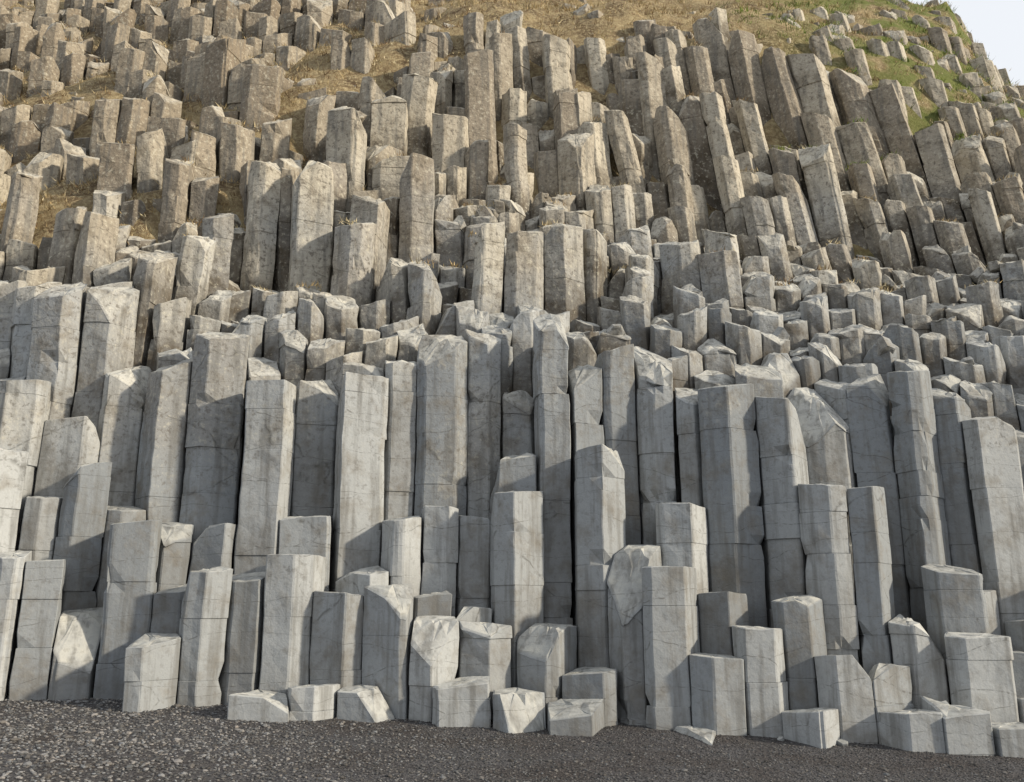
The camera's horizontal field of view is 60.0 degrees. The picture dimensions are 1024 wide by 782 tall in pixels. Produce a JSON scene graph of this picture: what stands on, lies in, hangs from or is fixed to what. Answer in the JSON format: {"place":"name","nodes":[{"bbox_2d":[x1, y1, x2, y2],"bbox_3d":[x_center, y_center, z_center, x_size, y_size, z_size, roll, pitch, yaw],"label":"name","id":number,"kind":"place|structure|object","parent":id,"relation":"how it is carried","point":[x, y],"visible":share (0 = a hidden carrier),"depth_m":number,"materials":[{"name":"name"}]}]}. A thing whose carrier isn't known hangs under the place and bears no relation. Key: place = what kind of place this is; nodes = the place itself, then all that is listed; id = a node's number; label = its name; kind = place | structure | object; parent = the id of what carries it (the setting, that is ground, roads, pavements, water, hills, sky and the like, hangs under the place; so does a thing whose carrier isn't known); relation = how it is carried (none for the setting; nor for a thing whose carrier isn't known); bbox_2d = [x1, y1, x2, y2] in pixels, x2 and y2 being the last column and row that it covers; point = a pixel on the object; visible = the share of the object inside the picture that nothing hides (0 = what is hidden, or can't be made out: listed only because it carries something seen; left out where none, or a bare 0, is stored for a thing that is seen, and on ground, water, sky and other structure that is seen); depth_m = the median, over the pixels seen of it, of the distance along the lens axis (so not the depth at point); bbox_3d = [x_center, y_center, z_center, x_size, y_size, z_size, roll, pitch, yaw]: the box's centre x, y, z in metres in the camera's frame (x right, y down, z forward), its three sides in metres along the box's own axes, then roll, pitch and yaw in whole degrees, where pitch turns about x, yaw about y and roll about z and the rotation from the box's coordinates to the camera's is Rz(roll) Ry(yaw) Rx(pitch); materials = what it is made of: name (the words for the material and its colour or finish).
{"place":"outdoors","nodes":[
{"label":"outdoors","id":0,"kind":"place"},
{"bbox_2d":[0,0,1023,757],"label":"basalt column cliff","id":1,"kind":"structure","parent":0,"point":[506,482],"depth_m":15.11,"materials":[{"name":"grey stone"}]},
{"bbox_2d":[0,0,1023,292],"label":"grass tufts","id":2,"kind":"object","parent":1,"relation":"on","point":[608,18],"visible":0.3,"depth_m":27.18,"materials":[{"name":"plant"}]},
{"bbox_2d":[47,111,1023,745],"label":"fallen basalt blocks","id":3,"kind":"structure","parent":1,"relation":"on","point":[883,345],"depth_m":19.87,"materials":[{"name":"grey stone"}]},
{"bbox_2d":[0,696,1023,781],"bbox_3d":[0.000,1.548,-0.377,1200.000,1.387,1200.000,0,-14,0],"label":"gravel beach","id":4,"kind":"structure","parent":0,"point":[498,767],"depth_m":10.29,"materials":[{"name":"grey gravel"}]},
{"bbox_2d":[0,0,1023,263],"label":"grass slope","id":5,"kind":"structure","parent":0,"point":[576,36],"depth_m":26.66,"materials":[{"name":"brown plant"}]},
{"bbox_2d":[908,0,1023,85],"label":"sky","id":6,"kind":"structure","parent":0,"point":[997,24],"materials":[{"name":"white"}]}
]}

